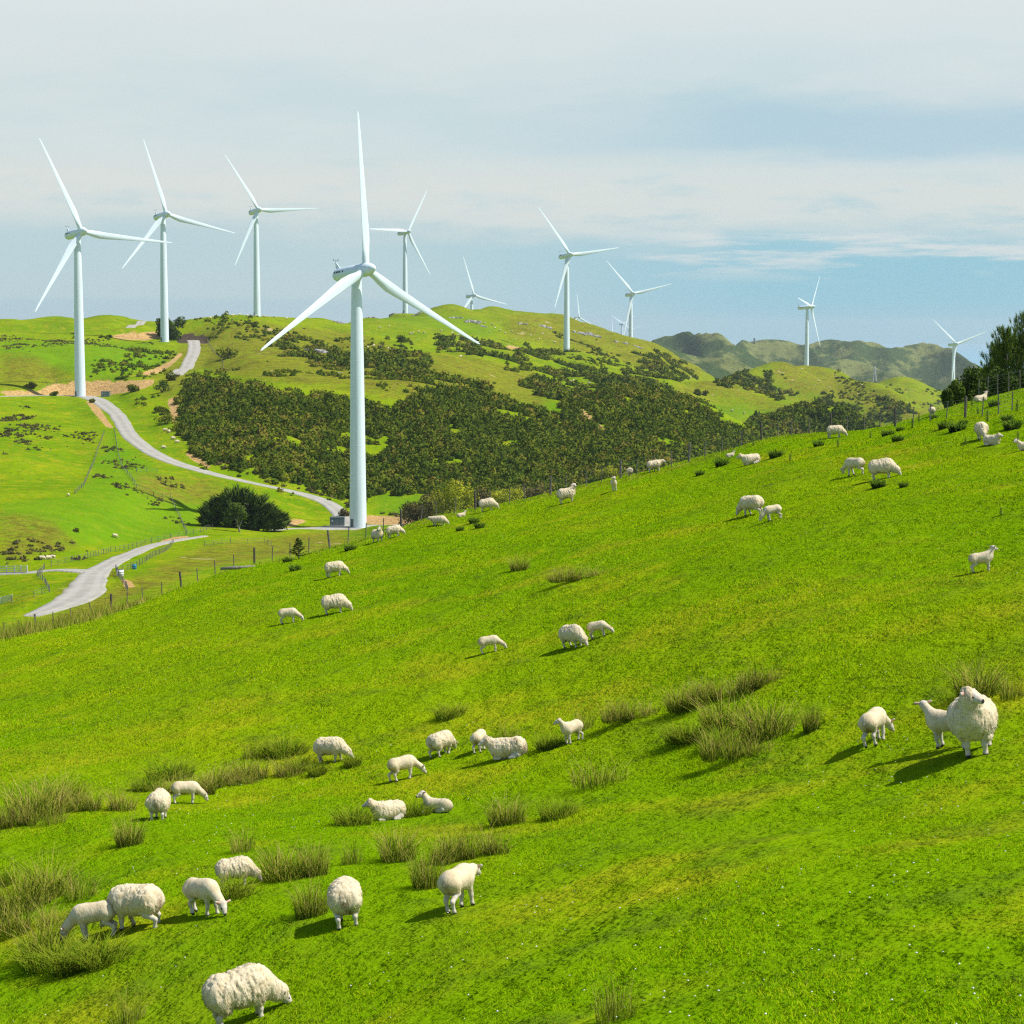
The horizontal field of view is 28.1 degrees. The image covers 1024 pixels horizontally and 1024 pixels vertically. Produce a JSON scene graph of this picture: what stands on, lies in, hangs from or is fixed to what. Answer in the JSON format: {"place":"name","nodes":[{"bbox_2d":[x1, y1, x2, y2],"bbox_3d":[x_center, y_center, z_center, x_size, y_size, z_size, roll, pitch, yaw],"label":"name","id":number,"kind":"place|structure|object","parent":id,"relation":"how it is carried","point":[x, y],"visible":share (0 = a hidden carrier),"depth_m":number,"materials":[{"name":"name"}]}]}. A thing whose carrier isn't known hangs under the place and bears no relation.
{"place":"outdoors","nodes":[
{"label":"outdoors","id":0,"kind":"place"},
{"bbox_2d":[23,536,207,616],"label":"valley road","id":1,"kind":"structure","parent":0,"point":[85,587],"depth_m":341.40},
{"bbox_2d":[0,395,357,529],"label":"gravel road","id":2,"kind":"structure","parent":0,"point":[123,425],"depth_m":637.33,"materials":[{"name":"gravel"}]},
{"bbox_2d":[169,340,200,374],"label":"hilltop road","id":3,"kind":"structure","parent":0,"point":[192,354],"depth_m":1021.73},
{"bbox_2d":[0,304,1023,1023],"bbox_3d":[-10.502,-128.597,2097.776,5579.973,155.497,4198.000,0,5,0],"label":"ground","id":4,"kind":"structure","parent":0,"point":[36,500],"depth_m":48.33,"materials":[{"name":"plant"}]},
{"bbox_2d":[0,793,41,829],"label":"rush clump","id":5,"kind":"object","parent":4,"relation":"on","point":[6,822],"visible":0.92,"depth_m":43.61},
{"bbox_2d":[0,885,74,937],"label":"rush clump","id":6,"kind":"object","parent":4,"relation":"on","point":[16,926],"visible":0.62,"depth_m":33.56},
{"bbox_2d":[0,910,80,957],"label":"rush clump","id":7,"kind":"object","parent":4,"relation":"on","point":[48,935],"visible":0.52,"depth_m":31.92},
{"bbox_2d":[0,764,80,820],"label":"rush clump","id":8,"kind":"object","parent":4,"relation":"on","point":[38,800],"visible":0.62,"depth_m":44.52,"materials":[{"name":"plant"}]},
{"bbox_2d":[0,855,81,919],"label":"rush clump","id":9,"kind":"object","parent":4,"relation":"on","point":[31,898],"visible":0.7,"depth_m":34.97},
{"bbox_2d":[0,926,107,975],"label":"rush clump","id":10,"kind":"object","parent":4,"relation":"on","point":[26,965],"visible":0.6,"depth_m":31.21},
{"bbox_2d":[5,841,103,898],"bbox_3d":[-8.080,6.266,35.738,2.030,0.966,1.908,1,5,11],"label":"rush clump","id":11,"kind":"object","parent":4,"relation":"on","point":[55,889],"visible":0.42,"depth_m":35.68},
{"bbox_2d":[21,765,105,804],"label":"rush clump","id":12,"kind":"object","parent":4,"relation":"on","point":[76,790],"visible":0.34,"depth_m":46.40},
{"bbox_2d":[15,925,124,978],"bbox_3d":[-6.450,6.595,30.703,1.814,0.529,1.843,2,6,26],"label":"rush clump","id":13,"kind":"object","parent":4,"relation":"on","point":[61,967],"visible":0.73,"depth_m":30.43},
{"bbox_2d":[42,866,114,902],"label":"rush clump","id":14,"kind":"object","parent":4,"relation":"on","point":[80,893],"visible":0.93,"depth_m":34.84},
{"bbox_2d":[60,900,117,941],"bbox_3d":[-6.604,6.380,31.912,0.974,0.600,0.346,-9,6,3],"label":"lamb","id":15,"kind":"object","parent":4,"relation":"on","point":[82,915],"visible":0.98,"depth_m":31.80,"materials":[{"name":"fur"}]},
{"bbox_2d":[46,780,141,813],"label":"rush clump","id":16,"kind":"object","parent":4,"relation":"on","point":[96,805],"visible":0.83,"depth_m":44.97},
{"bbox_2d":[0,335,191,563],"bbox_3d":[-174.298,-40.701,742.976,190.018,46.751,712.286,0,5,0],"label":"paddock tussocks","id":17,"kind":"object","parent":4,"relation":"on","point":[7,433],"visible":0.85,"depth_m":635.06,"materials":[{"name":"green plant"}]},
{"bbox_2d":[35,923,159,971],"bbox_3d":[-6.092,6.493,30.447,1.893,0.554,1.598,-2,5,-23],"label":"rush clump","id":18,"kind":"object","parent":4,"relation":"on","point":[108,954],"visible":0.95,"depth_m":30.45,"materials":[{"name":"plant"}]},
{"bbox_2d":[35,139,171,396],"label":"wind turbine","id":19,"kind":"object","parent":4,"relation":"on","point":[77,234],"visible":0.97,"depth_m":849.48,"materials":[{"name":"white paint"}]},
{"bbox_2d":[97,982,153,1023],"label":"rush clump","id":20,"kind":"object","parent":4,"relation":"on","point":[129,1017],"visible":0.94,"depth_m":26.99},
{"bbox_2d":[100,883,164,930],"bbox_3d":[-5.950,6.150,31.928,1.126,0.708,0.574,-6,5,20],"label":"sheep","id":21,"kind":"object","parent":4,"relation":"on","point":[144,901],"visible":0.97,"depth_m":31.69},
{"bbox_2d":[108,807,157,847],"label":"rush clump","id":22,"kind":"object","parent":4,"relation":"on","point":[127,838],"visible":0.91,"depth_m":39.15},
{"bbox_2d":[118,770,175,791],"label":"rush clump","id":23,"kind":"object","parent":4,"relation":"on","point":[144,786],"visible":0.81,"depth_m":48.61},
{"bbox_2d":[145,788,171,819],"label":"sheep","id":24,"kind":"object","parent":4,"relation":"on","point":[157,800],"visible":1,"depth_m":42.73},
{"bbox_2d":[127,748,218,781],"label":"rush clump","id":25,"kind":"object","parent":4,"relation":"on","point":[181,769],"visible":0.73,"depth_m":50.43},
{"bbox_2d":[122,140,233,341],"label":"wind turbine","id":26,"kind":"object","parent":4,"relation":"on","point":[160,217],"visible":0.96,"depth_m":1101.76,"materials":[{"name":"white paint"}]},
{"bbox_2d":[150,763,224,794],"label":"rush clump","id":27,"kind":"object","parent":4,"relation":"on","point":[209,790],"visible":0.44,"depth_m":47.99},
{"bbox_2d":[171,781,207,803],"bbox_3d":[-7.262,6.313,46.118,0.853,0.525,0.303,1,1,-13],"label":"lamb","id":28,"kind":"object","parent":4,"relation":"on","point":[178,788],"visible":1,"depth_m":46.01,"materials":[{"name":"fur"}]},
{"bbox_2d":[182,877,230,915],"bbox_3d":[-4.718,5.955,31.675,0.976,0.599,0.354,-3,6,42],"label":"lamb","id":29,"kind":"object","parent":4,"relation":"on","point":[206,890],"visible":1,"depth_m":31.56,"materials":[{"name":"fur"}]},
{"bbox_2d":[178,761,261,788],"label":"rush clump","id":30,"kind":"object","parent":4,"relation":"on","point":[230,783],"visible":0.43,"depth_m":49.18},
{"bbox_2d":[188,866,271,900],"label":"rush clump","id":31,"kind":"object","parent":4,"relation":"on","point":[235,892],"visible":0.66,"depth_m":32.62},
{"bbox_2d":[223,502,248,531],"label":"tree","id":32,"kind":"object","parent":4,"relation":"on","point":[238,509],"visible":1,"depth_m":492.21,"materials":[{"name":"green plant"}]},
{"bbox_2d":[215,855,262,885],"bbox_3d":[-4.483,5.881,33.560,0.773,0.500,0.395,-5,2,-10],"label":"sheep","id":33,"kind":"object","parent":4,"relation":"on","point":[240,862],"visible":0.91,"depth_m":33.43},
{"bbox_2d":[220,824,262,853],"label":"rush clump","id":34,"kind":"object","parent":4,"relation":"on","point":[236,848],"visible":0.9,"depth_m":36.70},
{"bbox_2d":[194,482,292,530],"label":"cypress tree","id":35,"kind":"object","parent":4,"relation":"on","point":[263,514],"visible":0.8,"depth_m":504.31,"materials":[{"name":"green plant"}]},
{"bbox_2d":[201,963,291,1023],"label":"sheep","id":36,"kind":"object","parent":4,"relation":"on","point":[257,986],"visible":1,"depth_m":25.16},
{"bbox_2d":[207,748,304,782],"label":"rush clump","id":37,"kind":"object","parent":4,"relation":"on","point":[284,772],"visible":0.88,"depth_m":49.73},
{"bbox_2d":[225,155,316,315],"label":"wind turbine","id":38,"kind":"object","parent":4,"relation":"on","point":[255,211],"visible":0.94,"depth_m":1323.52,"materials":[{"name":"white paint"}]},
{"bbox_2d":[250,727,317,758],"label":"rush clump","id":39,"kind":"object","parent":4,"relation":"on","point":[285,748],"visible":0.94,"depth_m":52.17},
{"bbox_2d":[244,836,325,882],"bbox_3d":[-3.753,5.685,33.592,1.550,0.778,1.707,-1,5,-14],"label":"rush clump","id":40,"kind":"object","parent":4,"relation":"on","point":[277,872],"visible":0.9,"depth_m":33.53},
{"bbox_2d":[276,750,319,773],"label":"rush clump","id":41,"kind":"object","parent":4,"relation":"on","point":[300,762],"visible":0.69,"depth_m":50.22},
{"bbox_2d":[279,866,329,919],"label":"rush clump","id":42,"kind":"object","parent":4,"relation":"on","point":[302,912],"visible":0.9,"depth_m":30.05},
{"bbox_2d":[282,835,338,877],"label":"rush clump","id":43,"kind":"object","parent":4,"relation":"on","point":[317,867],"visible":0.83,"depth_m":33.52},
{"bbox_2d":[201,458,449,517],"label":"bank scrub","id":44,"kind":"object","parent":4,"relation":"on","point":[309,488],"visible":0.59,"depth_m":606.10,"materials":[{"name":"green plant"}]},
{"bbox_2d":[313,736,353,763],"bbox_3d":[-4.389,5.835,50.343,1.027,0.646,0.523,-4,6,21],"label":"sheep","id":45,"kind":"object","parent":4,"relation":"on","point":[325,746],"visible":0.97,"depth_m":50.18},
{"bbox_2d":[321,593,352,614],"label":"sheep","id":46,"kind":"object","parent":4,"relation":"on","point":[337,601],"visible":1,"depth_m":74.57},
{"bbox_2d":[272,524,403,529],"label":"gravel pad","id":47,"kind":"object","parent":4,"relation":"on","point":[332,528],"visible":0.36,"depth_m":541.77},
{"bbox_2d":[261,112,479,527],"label":"wind turbine","id":48,"kind":"object","parent":47,"relation":"on","point":[346,277],"visible":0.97,"depth_m":540.69,"materials":[{"name":"white paint"}]},
{"bbox_2d":[327,876,362,929],"bbox_3d":[-2.379,5.536,29.214,0.529,0.654,1.039,-7,3,-4],"label":"sheep","id":49,"kind":"object","parent":4,"relation":"on","point":[344,895],"visible":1,"depth_m":28.78},
{"bbox_2d":[324,799,398,826],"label":"rush clump","id":50,"kind":"object","parent":4,"relation":"on","point":[344,819],"visible":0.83,"depth_m":39.79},
{"bbox_2d":[362,798,405,820],"bbox_3d":[-2.505,5.848,40.372,0.909,0.502,0.468,-3,1,-29],"label":"sheep","id":51,"kind":"object","parent":4,"relation":"on","point":[387,807],"visible":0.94,"depth_m":40.22},
{"bbox_2d":[372,191,429,312],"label":"wind turbine","id":52,"kind":"object","parent":4,"relation":"on","point":[404,233],"visible":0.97,"depth_m":1722.09,"materials":[{"name":"white paint"}]},
{"bbox_2d":[368,820,435,862],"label":"rush clump","id":53,"kind":"object","parent":4,"relation":"on","point":[390,853],"visible":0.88,"depth_m":34.34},
{"bbox_2d":[387,754,426,781],"bbox_3d":[-2.393,5.785,46.395,0.924,0.568,0.335,-8,4,-27],"label":"lamb","id":54,"kind":"object","parent":4,"relation":"on","point":[409,762],"visible":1,"depth_m":46.26,"materials":[{"name":"fur"}]},
{"bbox_2d":[398,501,424,525],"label":"valley bush","id":55,"kind":"object","parent":4,"relation":"on","point":[408,506],"visible":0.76,"depth_m":493.11,"materials":[{"name":"green plant"}]},
{"bbox_2d":[391,795,442,817],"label":"rush clump","id":56,"kind":"object","parent":4,"relation":"on","point":[415,811],"visible":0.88,"depth_m":40.58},
{"bbox_2d":[0,429,853,640],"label":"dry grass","id":57,"kind":"structure","parent":4,"relation":"on","point":[36,627],"depth_m":105.75,"materials":[{"name":"plant"}]},
{"bbox_2d":[397,841,457,889],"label":"rush clump","id":58,"kind":"object","parent":4,"relation":"on","point":[420,879],"visible":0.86,"depth_m":30.95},
{"bbox_2d":[418,492,444,517],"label":"valley bush","id":59,"kind":"object","parent":4,"relation":"on","point":[429,509],"visible":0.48,"depth_m":487.89,"materials":[{"name":"green plant"}]},
{"bbox_2d":[416,790,452,812],"bbox_3d":[-1.526,5.800,40.942,0.778,0.450,0.296,-1,2,28],"label":"lamb","id":60,"kind":"object","parent":4,"relation":"on","point":[446,806],"visible":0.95,"depth_m":40.82,"materials":[{"name":"fur"}]},
{"bbox_2d":[426,730,457,757],"bbox_3d":[-1.625,5.462,48.473,0.475,0.587,0.933,-4,6,40],"label":"sheep","id":61,"kind":"object","parent":4,"relation":"on","point":[439,741],"visible":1,"depth_m":48.22},
{"bbox_2d":[428,477,465,515],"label":"valley bush","id":62,"kind":"object","parent":4,"relation":"on","point":[452,496],"visible":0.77,"depth_m":477.53,"materials":[{"name":"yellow plant"}]},
{"bbox_2d":[422,697,479,720],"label":"rush clump","id":63,"kind":"object","parent":4,"relation":"on","point":[442,714],"visible":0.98,"depth_m":52.44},
{"bbox_2d":[437,863,482,914],"bbox_3d":[-0.684,5.214,28.550,0.362,0.625,1.055,-6,1,27],"label":"lamb","id":64,"kind":"object","parent":4,"relation":"on","point":[455,882],"visible":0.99,"depth_m":28.23,"materials":[{"name":"fur"}]},
{"bbox_2d":[445,483,479,510],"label":"valley bush","id":65,"kind":"object","parent":4,"relation":"on","point":[468,496],"visible":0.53,"depth_m":489.19,"materials":[{"name":"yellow plant"}]},
{"bbox_2d":[173,370,756,508],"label":"hill scrub","id":66,"kind":"object","parent":4,"relation":"on","point":[255,414],"visible":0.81,"depth_m":687.90,"materials":[{"name":"green plant"}]},
{"bbox_2d":[420,817,517,864],"bbox_3d":[-0.736,5.405,33.753,1.817,0.707,1.638,-2,5,-21],"label":"rush clump","id":67,"kind":"object","parent":4,"relation":"on","point":[490,849],"visible":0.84,"depth_m":33.74,"materials":[{"name":"plant"}]},
{"bbox_2d":[265,333,698,402],"bbox_3d":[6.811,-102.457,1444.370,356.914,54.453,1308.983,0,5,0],"label":"ridge scrub","id":68,"kind":"object","parent":4,"relation":"on","point":[557,390],"visible":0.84,"depth_m":1084.77,"materials":[{"name":"green plant"}]},
{"bbox_2d":[467,788,536,827],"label":"rush clump","id":69,"kind":"object","parent":4,"relation":"on","point":[502,819],"visible":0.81,"depth_m":37.69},
{"bbox_2d":[478,736,527,759],"bbox_3d":[-0.198,5.265,45.958,1.120,0.596,0.555,-8,4,9],"label":"sheep","id":70,"kind":"object","parent":4,"relation":"on","point":[501,748],"visible":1,"depth_m":45.76},
{"bbox_2d":[3,391,1022,634],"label":"crest fence","id":71,"kind":"object","parent":4,"relation":"on","point":[689,458],"visible":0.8,"depth_m":108.43,"materials":[{"name":"metal"}]},
{"bbox_2d":[90,311,941,502],"bbox_3d":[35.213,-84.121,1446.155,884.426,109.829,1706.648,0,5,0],"label":"scattered scrub","id":72,"kind":"object","parent":4,"relation":"on","point":[138,350],"visible":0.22,"depth_m":1030.61,"materials":[{"name":"green plant"}]},
{"bbox_2d":[13,416,1021,1023],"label":"clover flowers","id":73,"kind":"object","parent":4,"relation":"on","point":[677,888],"visible":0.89,"depth_m":25.00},
{"bbox_2d":[522,729,580,751],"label":"rush clump","id":74,"kind":"object","parent":4,"relation":"on","point":[548,745],"visible":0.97,"depth_m":45.61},
{"bbox_2d":[521,794,584,821],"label":"rush clump","id":75,"kind":"object","parent":4,"relation":"on","point":[556,812],"visible":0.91,"depth_m":37.40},
{"bbox_2d":[553,718,583,744],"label":"lamb","id":76,"kind":"object","parent":4,"relation":"on","point":[569,728],"visible":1,"depth_m":45.40,"materials":[{"name":"fur"}]},
{"bbox_2d":[558,624,587,647],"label":"sheep","id":77,"kind":"object","parent":4,"relation":"on","point":[574,633],"visible":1,"depth_m":56.77},
{"bbox_2d":[542,560,611,582],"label":"rush clump","id":78,"kind":"object","parent":4,"relation":"on","point":[555,578],"visible":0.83,"depth_m":68.93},
{"bbox_2d":[538,207,618,351],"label":"wind turbine","id":79,"kind":"object","parent":4,"relation":"on","point":[568,255],"visible":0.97,"depth_m":1444.38,"materials":[{"name":"white paint"}]},
{"bbox_2d":[563,748,643,790],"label":"rush clump","id":80,"kind":"object","parent":4,"relation":"on","point":[590,783],"visible":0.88,"depth_m":40.09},
{"bbox_2d":[589,950,644,1023],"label":"rush clump","id":81,"kind":"object","parent":4,"relation":"on","point":[609,1006],"visible":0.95,"depth_m":18.94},
{"bbox_2d":[589,694,666,723],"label":"rush clump","id":82,"kind":"object","parent":4,"relation":"on","point":[626,717],"visible":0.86,"depth_m":45.66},
{"bbox_2d":[607,262,669,336],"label":"wind turbine","id":83,"kind":"object","parent":4,"relation":"on","point":[630,294],"visible":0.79,"depth_m":1885.20,"materials":[{"name":"white paint"}]},
{"bbox_2d":[651,714,710,745],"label":"rush clump","id":84,"kind":"object","parent":4,"relation":"on","point":[679,736],"visible":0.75,"depth_m":41.66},
{"bbox_2d":[647,678,715,713],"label":"rush clump","id":85,"kind":"object","parent":4,"relation":"on","point":[673,705],"visible":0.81,"depth_m":44.60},
{"bbox_2d":[680,668,751,703],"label":"rush clump","id":86,"kind":"object","parent":4,"relation":"on","point":[707,692],"visible":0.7,"depth_m":44.22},
{"bbox_2d":[691,721,742,749],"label":"rush clump","id":87,"kind":"object","parent":4,"relation":"on","point":[723,732],"visible":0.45,"depth_m":40.49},
{"bbox_2d":[678,680,757,734],"bbox_3d":[4.275,3.978,41.627,2.112,0.996,2.342,2,5,17],"label":"rush clump","id":88,"kind":"object","parent":4,"relation":"on","point":[720,719],"visible":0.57,"depth_m":41.46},
{"bbox_2d":[690,723,792,762],"bbox_3d":[4.304,4.291,38.477,2.238,0.772,1.957,0,5,2],"label":"rush clump","id":89,"kind":"object","parent":4,"relation":"on","point":[730,753],"visible":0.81,"depth_m":38.52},
{"bbox_2d":[736,495,763,515],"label":"sheep","id":90,"kind":"object","parent":4,"relation":"on","point":[749,503],"visible":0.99,"depth_m":74.57},
{"bbox_2d":[734,658,789,693],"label":"rush clump","id":91,"kind":"object","parent":4,"relation":"on","point":[755,684],"visible":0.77,"depth_m":43.80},
{"bbox_2d":[711,690,819,743],"bbox_3d":[4.929,3.904,39.552,2.255,1.028,2.048,0,5,4],"label":"rush clump","id":92,"kind":"object","parent":4,"relation":"on","point":[770,728],"visible":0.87,"depth_m":39.43,"materials":[{"name":"plant"}]},
{"bbox_2d":[798,277,819,365],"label":"wind turbine","id":93,"kind":"object","parent":4,"relation":"on","point":[808,306],"visible":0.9,"depth_m":1978.34,"materials":[{"name":"white paint"}]},
{"bbox_2d":[798,699,830,733],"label":"rush clump","id":94,"kind":"object","parent":4,"relation":"on","point":[811,724],"visible":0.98,"depth_m":38.75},
{"bbox_2d":[713,368,917,439],"bbox_3d":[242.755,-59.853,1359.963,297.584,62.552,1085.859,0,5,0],"label":"gully scrub","id":95,"kind":"object","parent":4,"relation":"on","point":[805,409],"visible":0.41,"depth_m":1002.14,"materials":[{"name":"green plant"}]},
{"bbox_2d":[840,457,864,475],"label":"lamb","id":96,"kind":"object","parent":4,"relation":"on","point":[852,463],"visible":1,"depth_m":78.68,"materials":[{"name":"fur"}]},
{"bbox_2d":[858,707,894,747],"bbox_3d":[6.420,3.750,36.045,0.367,0.622,1.013,-8,4,35],"label":"lamb","id":97,"kind":"object","parent":4,"relation":"on","point":[872,720],"visible":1,"depth_m":35.76,"materials":[{"name":"fur"}]},
{"bbox_2d":[868,457,901,479],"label":"sheep","id":98,"kind":"object","parent":4,"relation":"on","point":[884,466],"visible":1,"depth_m":75.03},
{"bbox_2d":[914,700,961,748],"bbox_3d":[7.120,3.494,33.749,0.948,0.811,0.376,-7,4,43],"label":"lamb","id":99,"kind":"object","parent":4,"relation":"on","point":[936,722],"visible":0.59,"depth_m":33.76,"materials":[{"name":"fur"}]},
{"bbox_2d":[946,378,965,404],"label":"leafy bush","id":100,"kind":"object","parent":4,"relation":"on","point":[957,389],"visible":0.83,"depth_m":116.61,"materials":[{"name":"green plant"}]},
{"bbox_2d":[960,365,982,402],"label":"leafy bush","id":101,"kind":"object","parent":4,"relation":"on","point":[971,378],"visible":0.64,"depth_m":117.70,"materials":[{"name":"green plant"}]},
{"bbox_2d":[946,686,997,758],"bbox_3d":[7.310,3.276,32.577,0.854,1.190,1.336,-8,3,14],"label":"sheep","id":102,"kind":"object","parent":4,"relation":"on","point":[971,714],"visible":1,"depth_m":32.16},
{"bbox_2d":[934,655,1020,697],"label":"rush clump","id":103,"kind":"object","parent":4,"relation":"on","point":[982,689],"visible":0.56,"depth_m":36.95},
{"bbox_2d":[968,545,997,572],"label":"lamb","id":104,"kind":"object","parent":4,"relation":"on","point":[976,559],"visible":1,"depth_m":50.53,"materials":[{"name":"fur"}]},
{"bbox_2d":[985,366,1013,394],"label":"leafy bush","id":105,"kind":"object","parent":4,"relation":"on","point":[995,371],"visible":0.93,"depth_m":113.90,"materials":[{"name":"green plant"}]},
{"bbox_2d":[978,324,1023,380],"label":"pine tree","id":106,"kind":"object","parent":4,"relation":"on","point":[1006,337],"visible":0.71,"depth_m":119.52,"materials":[{"name":"green plant"}]},
{"bbox_2d":[988,671,1023,700],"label":"rush clump","id":107,"kind":"object","parent":4,"relation":"on","point":[1010,695],"visible":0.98,"depth_m":36.05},
{"bbox_2d":[996,310,1023,375],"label":"pine tree","id":108,"kind":"object","parent":4,"relation":"on","point":[1021,325],"visible":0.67,"depth_m":120.51,"materials":[{"name":"green plant"}]},
{"bbox_2d":[0,0,1023,343],"label":"sky","id":109,"kind":"structure","parent":0,"point":[736,156],"materials":[{"name":"blue"}]},
{"bbox_2d":[651,331,982,389],"bbox_3d":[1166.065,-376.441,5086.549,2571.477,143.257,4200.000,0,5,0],"label":"mountains","id":110,"kind":"structure","parent":0,"point":[717,355],"depth_m":5294.55,"materials":[{"name":"plant"}]},
{"bbox_2d":[734,344,1011,367],"bbox_3d":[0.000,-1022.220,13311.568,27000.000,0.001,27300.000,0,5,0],"label":"sea","id":111,"kind":"structure","parent":0,"point":[970,352],"depth_m":17481.15,"materials":[{"name":"liquid"}]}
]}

